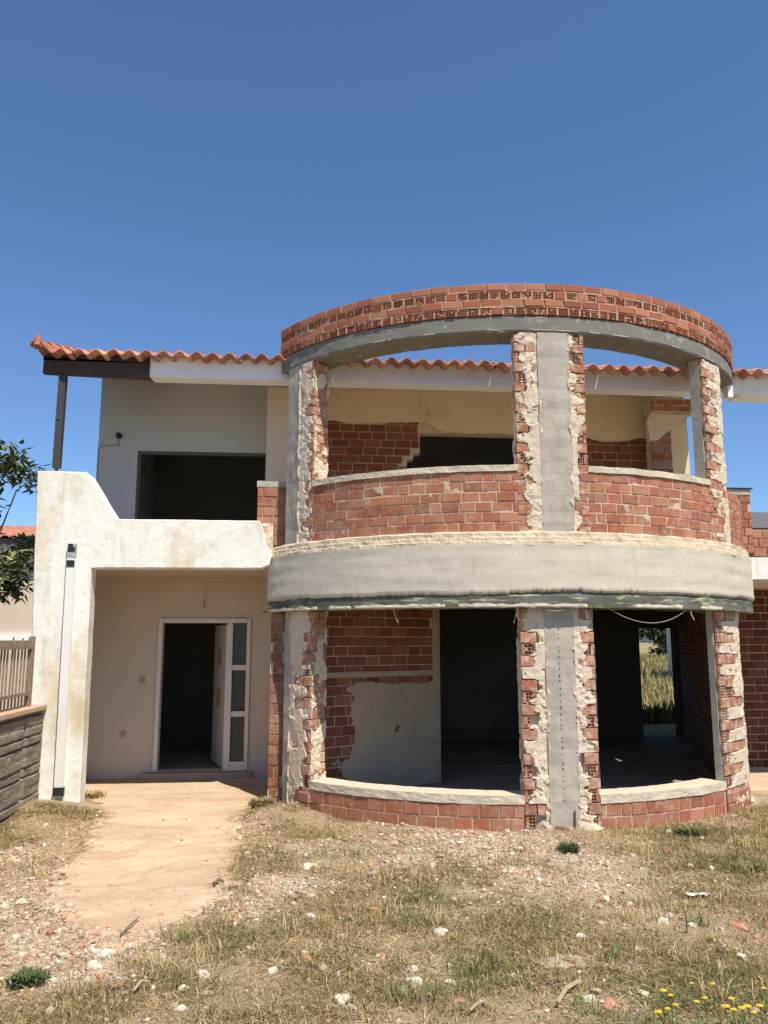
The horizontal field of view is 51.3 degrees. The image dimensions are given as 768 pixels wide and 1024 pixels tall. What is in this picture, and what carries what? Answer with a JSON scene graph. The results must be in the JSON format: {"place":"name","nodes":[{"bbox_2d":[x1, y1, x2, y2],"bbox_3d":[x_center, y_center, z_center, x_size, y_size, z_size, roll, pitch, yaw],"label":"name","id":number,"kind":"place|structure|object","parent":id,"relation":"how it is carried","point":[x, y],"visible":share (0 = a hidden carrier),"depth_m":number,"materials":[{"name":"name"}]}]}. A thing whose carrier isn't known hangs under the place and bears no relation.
{"place":"outdoors","nodes":[
{"label":"outdoors","id":0,"kind":"place"},
{"bbox_2d":[42,777,267,951],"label":"path","id":1,"kind":"structure","parent":0,"point":[132,862],"depth_m":6.98,"materials":[{"name":"concrete"}]},
{"bbox_2d":[120,917,138,935],"bbox_3d":[-1.653,2.693,5.223,0.020,0.025,0.331,-1,-9,4],"label":"twig","id":2,"kind":"object","parent":1,"relation":"on","point":[127,927],"visible":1,"depth_m":5.17,"materials":[{"name":"brown wood"}]},
{"bbox_2d":[212,878,224,884],"bbox_3d":[-1.270,2.819,6.107,0.050,0.035,0.113,-7,-12,39],"label":"stick","id":3,"kind":"object","parent":1,"relation":"on","point":[217,881],"visible":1,"depth_m":6.11,"materials":[{"name":"beige wood"}]},
{"bbox_2d":[0,643,767,1023],"bbox_3d":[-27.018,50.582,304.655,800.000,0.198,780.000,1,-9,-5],"label":"ground","id":4,"kind":"structure","parent":0,"point":[446,891],"depth_m":5.12,"materials":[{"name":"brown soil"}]},
{"bbox_2d":[0,525,34,709],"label":"neighbour house","id":5,"kind":"structure","parent":4,"relation":"on","point":[16,620],"depth_m":19.42,"materials":[{"name":"paint"}]},
{"bbox_2d":[0,705,46,826],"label":"boundary wall","id":6,"kind":"structure","parent":4,"relation":"on","point":[21,729],"depth_m":8.32,"materials":[{"name":"grey stone"}]},
{"bbox_2d":[0,636,35,712],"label":"iron fence","id":7,"kind":"object","parent":6,"relation":"on","point":[27,692],"visible":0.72,"depth_m":8.54,"materials":[{"name":"beige metal"}]},
{"bbox_2d":[0,439,49,604],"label":"broadleaf tree","id":8,"kind":"object","parent":4,"relation":"on","point":[20,559],"visible":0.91,"depth_m":10.74,"materials":[{"name":"green plant"}]},
{"bbox_2d":[3,966,53,991],"bbox_3d":[-1.946,2.546,4.367,0.278,0.073,0.275,1,-9,-5],"label":"weed","id":9,"kind":"object","parent":4,"relation":"on","point":[26,977],"visible":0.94,"depth_m":4.35,"materials":[{"name":"green plant"}]},
{"bbox_2d":[86,960,101,969],"bbox_3d":[-1.670,2.620,4.617,0.101,0.055,0.083,-4,-10,23],"label":"stone","id":10,"kind":"object","parent":4,"relation":"on","point":[92,964],"visible":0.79,"depth_m":4.60,"materials":[{"name":"white stone"}]},
{"bbox_2d":[85,789,106,798],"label":"weed","id":11,"kind":"object","parent":4,"relation":"on","point":[91,794],"visible":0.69,"depth_m":9.43,"materials":[{"name":"yellow plant"}]},
{"bbox_2d":[91,949,100,953],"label":"stone","id":12,"kind":"object","parent":4,"relation":"on","point":[95,951],"visible":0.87,"depth_m":4.82,"materials":[{"name":"white stone"}]},
{"bbox_2d":[97,948,116,956],"bbox_3d":[-1.665,2.667,4.812,0.122,0.079,0.090,7,-11,-36],"label":"stone","id":13,"kind":"object","parent":4,"relation":"on","point":[106,951],"visible":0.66,"depth_m":4.79,"materials":[{"name":"white stone"}]},
{"bbox_2d":[133,979,148,990],"bbox_3d":[-1.303,2.519,4.269,0.029,0.034,0.115,-5,-10,26],"label":"stick","id":14,"kind":"object","parent":4,"relation":"on","point":[139,983],"visible":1,"depth_m":4.27,"materials":[{"name":"brown wood"}]},
{"bbox_2d":[173,1004,188,1012],"bbox_3d":[-1.028,2.532,4.057,0.076,0.047,0.066,-5,-11,31],"label":"stone","id":15,"kind":"object","parent":4,"relation":"on","point":[181,1008],"visible":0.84,"depth_m":4.05,"materials":[{"name":"white stone"}]},
{"bbox_2d":[178,984,188,990],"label":"stone","id":16,"kind":"object","parent":4,"relation":"on","point":[181,988],"visible":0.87,"depth_m":4.30,"materials":[{"name":"white stone"}]},
{"bbox_2d":[195,969,208,977],"bbox_3d":[-1.022,2.619,4.521,0.076,0.056,0.104,9,-12,-43],"label":"stone","id":17,"kind":"object","parent":4,"relation":"on","point":[202,972],"visible":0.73,"depth_m":4.50,"materials":[{"name":"white stone"}]},
{"bbox_2d":[247,795,275,808],"bbox_3d":[-1.350,3.179,8.774,0.413,0.126,0.378,1,-9,-5],"label":"weed","id":18,"kind":"object","parent":4,"relation":"on","point":[256,802],"visible":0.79,"depth_m":8.71,"materials":[{"name":"green plant"}]},
{"bbox_2d":[267,966,278,973],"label":"stone","id":19,"kind":"object","parent":4,"relation":"on","point":[272,970],"visible":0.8,"depth_m":4.55,"materials":[{"name":"white stone"}]},
{"bbox_2d":[302,862,316,869],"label":"stone","id":20,"kind":"object","parent":4,"relation":"on","point":[306,864],"visible":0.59,"depth_m":6.58,"materials":[{"name":"beige stone"}]},
{"bbox_2d":[306,913,315,919],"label":"stone","id":21,"kind":"object","parent":4,"relation":"on","point":[310,914],"visible":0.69,"depth_m":5.47,"materials":[{"name":"white stone"}]},
{"bbox_2d":[335,993,349,1004],"bbox_3d":[-0.212,2.542,4.158,0.089,0.057,0.112,1,-9,-5],"label":"stone","id":22,"kind":"object","parent":4,"relation":"on","point":[341,996],"visible":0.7,"depth_m":4.14,"materials":[{"name":"white stone"}]},
{"bbox_2d":[344,1003,356,1010],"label":"stone","id":23,"kind":"object","parent":4,"relation":"on","point":[350,1005],"visible":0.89,"depth_m":4.05,"materials":[{"name":"beige stone"}]},
{"bbox_2d":[368,907,381,910],"bbox_3d":[-0.061,2.795,5.622,0.117,0.034,0.053,-4,-10,23],"label":"brick shard","id":24,"kind":"object","parent":4,"relation":"on","point":[373,908],"visible":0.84,"depth_m":5.61,"materials":[{"name":"orange brick"}]},
{"bbox_2d":[378,952,385,959],"bbox_3d":[-0.011,2.646,4.752,0.054,0.035,0.114,1,-9,-5],"label":"brick shard","id":25,"kind":"object","parent":4,"relation":"on","point":[381,955],"visible":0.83,"depth_m":4.74,"materials":[{"name":"orange brick"}]},
{"bbox_2d":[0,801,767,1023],"bbox_3d":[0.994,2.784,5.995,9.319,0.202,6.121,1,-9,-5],"label":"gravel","id":26,"kind":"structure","parent":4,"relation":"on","point":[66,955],"depth_m":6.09,"materials":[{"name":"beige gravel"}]},
{"bbox_2d":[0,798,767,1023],"bbox_3d":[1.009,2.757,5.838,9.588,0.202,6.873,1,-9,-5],"label":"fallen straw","id":27,"kind":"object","parent":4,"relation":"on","point":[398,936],"visible":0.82,"depth_m":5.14,"materials":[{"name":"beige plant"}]},
{"bbox_2d":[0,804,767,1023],"bbox_3d":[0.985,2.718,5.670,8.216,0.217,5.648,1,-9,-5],"label":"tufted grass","id":28,"kind":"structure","parent":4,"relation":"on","point":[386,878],"depth_m":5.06,"materials":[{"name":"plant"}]},
{"bbox_2d":[30,284,767,831],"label":"unfinished house","id":29,"kind":"structure","parent":4,"relation":"on","point":[320,564],"depth_m":9.48,"materials":[{"name":"beige paint"}]},
{"bbox_2d":[135,451,265,518],"bbox_3d":[-2.595,-0.099,11.406,1.830,1.520,0.060,1,-9,-5],"label":"window frame","id":30,"kind":"structure","parent":29,"relation":"in","point":[140,453],"depth_m":11.46,"materials":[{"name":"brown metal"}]},
{"bbox_2d":[210,625,226,768],"bbox_3d":[-2.370,2.600,11.438,0.103,1.940,0.887,4,-10,-21],"label":"front door","id":31,"kind":"structure","parent":29,"relation":"in","point":[218,695],"depth_m":11.39,"materials":[{"name":"white paint"}]},
{"bbox_2d":[407,965,418,971],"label":"stone","id":32,"kind":"object","parent":4,"relation":"on","point":[415,968],"visible":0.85,"depth_m":4.58,"materials":[{"name":"white stone"}]},
{"bbox_2d":[405,976,421,985],"bbox_3d":[0.162,2.597,4.415,0.111,0.060,0.077,-3,-10,19],"label":"stone","id":33,"kind":"object","parent":4,"relation":"on","point":[415,978],"visible":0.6,"depth_m":4.41,"materials":[{"name":"white stone"}]},
{"bbox_2d":[433,927,447,935],"bbox_3d":[0.368,2.737,5.191,0.100,0.071,0.092,-4,-10,23],"label":"stone","id":34,"kind":"object","parent":4,"relation":"on","point":[443,931],"visible":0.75,"depth_m":5.17,"materials":[{"name":"white stone"}]},
{"bbox_2d":[469,999,486,1011],"bbox_3d":[0.470,2.480,4.029,0.018,0.020,0.144,-8,-12,40],"label":"stick","id":35,"kind":"object","parent":4,"relation":"on","point":[476,1004],"visible":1,"depth_m":4.02,"materials":[{"name":"brown wood"}]},
{"bbox_2d":[536,820,552,830],"bbox_3d":[1.576,3.120,7.807,0.184,0.200,0.214,-5,-10,26],"label":"rock","id":36,"kind":"object","parent":4,"relation":"on","point":[545,825],"visible":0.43,"depth_m":7.78,"materials":[{"name":"grey stone"}]},
{"bbox_2d":[536,954,584,968],"bbox_3d":[1.049,2.637,4.686,0.337,0.033,0.195,1,-9,-5],"label":"stone slab","id":37,"kind":"object","parent":4,"relation":"on","point":[562,964],"depth_m":4.66,"materials":[{"name":"grey stone"}]},
{"bbox_2d":[554,826,568,831],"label":"clod","id":38,"kind":"object","parent":4,"relation":"on","point":[559,828],"visible":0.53,"depth_m":7.61,"materials":[{"name":"soil"}]},
{"bbox_2d":[556,980,578,1004],"bbox_3d":[0.953,2.499,4.178,0.036,0.035,0.284,-6,-11,34],"label":"stick","id":39,"kind":"object","parent":4,"relation":"on","point":[569,986],"visible":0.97,"depth_m":4.17,"materials":[{"name":"brown wood"}]},
{"bbox_2d":[557,840,581,853],"bbox_3d":[1.639,2.966,7.087,0.283,0.086,0.265,1,-9,-5],"label":"weed","id":40,"kind":"object","parent":4,"relation":"on","point":[567,847],"visible":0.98,"depth_m":7.04,"materials":[{"name":"green plant"}]},
{"bbox_2d":[575,932,585,938],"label":"stone","id":41,"kind":"object","parent":4,"relation":"on","point":[581,935],"visible":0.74,"depth_m":5.07,"materials":[{"name":"white stone"}]},
{"bbox_2d":[583,994,596,1002],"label":"stone","id":42,"kind":"object","parent":4,"relation":"on","point":[588,997],"visible":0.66,"depth_m":4.12,"materials":[{"name":"white stone"}]},
{"bbox_2d":[585,823,604,831],"bbox_3d":[2.069,3.116,7.851,0.205,0.088,0.256,1,-9,-5],"label":"mortar lump","id":43,"kind":"object","parent":4,"relation":"on","point":[594,826],"visible":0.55,"depth_m":7.82,"materials":[{"name":"beige concrete"}]},
{"bbox_2d":[602,997,615,1010],"bbox_3d":[1.150,2.517,4.088,0.067,0.047,0.144,-6,-11,33],"label":"brick shard","id":44,"kind":"object","parent":4,"relation":"on","point":[607,1003],"visible":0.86,"depth_m":4.06,"materials":[{"name":"orange brick"}]},
{"bbox_2d":[636,989,649,997],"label":"stone","id":45,"kind":"object","parent":4,"relation":"on","point":[644,993],"visible":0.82,"depth_m":4.20,"materials":[{"name":"white stone"}]},
{"bbox_2d":[639,628,666,656],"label":"tree","id":46,"kind":"object","parent":4,"relation":"on","point":[655,635],"visible":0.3,"depth_m":86.77,"materials":[{"name":"green plant"}]},
{"bbox_2d":[657,989,668,1017],"bbox_3d":[1.359,2.397,3.874,0.054,0.159,0.090,-1,-9,9],"label":"wildflower","id":47,"kind":"object","parent":4,"relation":"on","point":[664,990],"visible":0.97,"depth_m":3.88,"materials":[{"name":"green plant"}]},
{"bbox_2d":[657,917,668,924],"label":"stone","id":48,"kind":"object","parent":4,"relation":"on","point":[663,920],"visible":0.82,"depth_m":5.28,"materials":[{"name":"white stone"}]},
{"bbox_2d":[664,994,677,1017],"bbox_3d":[1.399,2.413,3.893,0.096,0.138,0.056,-3,-10,19],"label":"wildflower","id":49,"kind":"object","parent":4,"relation":"on","point":[671,1005],"visible":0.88,"depth_m":3.89,"materials":[{"name":"green plant"}]},
{"bbox_2d":[669,1003,679,1023],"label":"wildflower","id":50,"kind":"object","parent":4,"relation":"on","point":[675,1015],"visible":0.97,"depth_m":3.82,"materials":[{"name":"yellow plant"}]},
{"bbox_2d":[683,906,689,932],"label":"weed stalk","id":51,"kind":"object","parent":4,"relation":"on","point":[687,925],"visible":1,"depth_m":5.09,"materials":[{"name":"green plant"}]},
{"bbox_2d":[671,825,707,837],"bbox_3d":[2.935,3.064,7.704,0.355,0.072,0.347,-2,-9,13],"label":"weed","id":52,"kind":"object","parent":4,"relation":"on","point":[690,830],"visible":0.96,"depth_m":7.67,"materials":[{"name":"green plant"}]},
{"bbox_2d":[685,982,698,1005],"bbox_3d":[1.566,2.458,4.082,0.098,0.126,0.064,1,-9,-5],"label":"wildflower","id":53,"kind":"object","parent":4,"relation":"on","point":[690,998],"visible":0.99,"depth_m":4.07,"materials":[{"name":"green plant"}]},
{"bbox_2d":[689,1000,698,1023],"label":"wildflower","id":54,"kind":"object","parent":4,"relation":"on","point":[697,1021],"visible":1,"depth_m":3.77,"materials":[{"name":"green plant"}]},
{"bbox_2d":[687,892,707,895],"bbox_3d":[2.318,2.810,5.891,0.160,0.024,0.080,1,-9,-5],"label":"plastic scrap","id":55,"kind":"object","parent":4,"relation":"on","point":[703,893],"visible":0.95,"depth_m":5.89,"materials":[{"name":"white plastic"}]},
{"bbox_2d":[696,997,710,1023],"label":"wildflower","id":56,"kind":"object","parent":4,"relation":"on","point":[706,1018],"visible":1,"depth_m":3.81,"materials":[{"name":"green plant"}]},
{"bbox_2d":[708,982,714,1010],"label":"wildflower","id":57,"kind":"object","parent":4,"relation":"on","point":[712,983],"visible":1,"depth_m":4.03,"materials":[{"name":"green plant"}]},
{"bbox_2d":[666,512,767,674],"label":"distant building","id":58,"kind":"structure","parent":4,"relation":"on","point":[759,520],"depth_m":33.52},
{"bbox_2d":[721,1004,729,1023],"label":"wildflower","id":59,"kind":"object","parent":4,"relation":"on","point":[725,1005],"visible":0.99,"depth_m":3.75,"materials":[{"name":"yellow plant"}]},
{"bbox_2d":[693,769,767,793],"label":"concrete apron","id":60,"kind":"object","parent":4,"relation":"on","point":[758,781],"depth_m":10.54,"materials":[{"name":"beige concrete"}]},
{"bbox_2d":[725,997,735,1023],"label":"wildflower","id":61,"kind":"object","parent":4,"relation":"on","point":[732,1018],"visible":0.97,"depth_m":3.82,"materials":[{"name":"green plant"}]},
{"bbox_2d":[727,922,748,931],"bbox_3d":[2.293,2.688,5.182,0.074,0.046,0.150,7,-12,-38],"label":"brick shard","id":62,"kind":"object","parent":4,"relation":"on","point":[743,928],"visible":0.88,"depth_m":5.15,"materials":[{"name":"orange brick"}]},
{"bbox_2d":[736,952,747,960],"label":"stone","id":63,"kind":"object","parent":4,"relation":"on","point":[742,955],"visible":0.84,"depth_m":4.66,"materials":[{"name":"white stone"}]},
{"bbox_2d":[732,861,767,873],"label":"weed","id":64,"kind":"object","parent":4,"relation":"on","point":[755,866],"visible":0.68,"depth_m":6.56,"materials":[{"name":"green plant"}]},
{"bbox_2d":[742,1004,757,1023],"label":"wildflower","id":65,"kind":"object","parent":4,"relation":"on","point":[746,1019],"visible":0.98,"depth_m":3.84,"materials":[{"name":"yellow plant"}]},
{"bbox_2d":[756,1004,767,1023],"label":"wildflower","id":66,"kind":"object","parent":4,"relation":"on","point":[760,1005],"visible":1,"depth_m":3.82,"materials":[{"name":"yellow plant"}]},
{"bbox_2d":[759,987,767,1013],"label":"wildflower","id":67,"kind":"object","parent":4,"relation":"on","point":[764,1005],"visible":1,"depth_m":4.01,"materials":[{"name":"green plant"}]},
{"bbox_2d":[0,0,767,525],"label":"sky","id":68,"kind":"structure","parent":0,"point":[220,177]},
{"bbox_2d":[638,628,658,642],"bbox_3d":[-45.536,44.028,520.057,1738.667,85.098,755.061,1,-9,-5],"label":"hills","id":69,"kind":"structure","parent":0,"point":[645,640],"depth_m":542.11,"materials":[{"name":"grey"}]},
{"bbox_2d":[640,651,674,723],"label":"field grass","id":70,"kind":"structure","parent":0,"point":[657,697],"depth_m":23.89,"materials":[{"name":"plant"}]}
]}

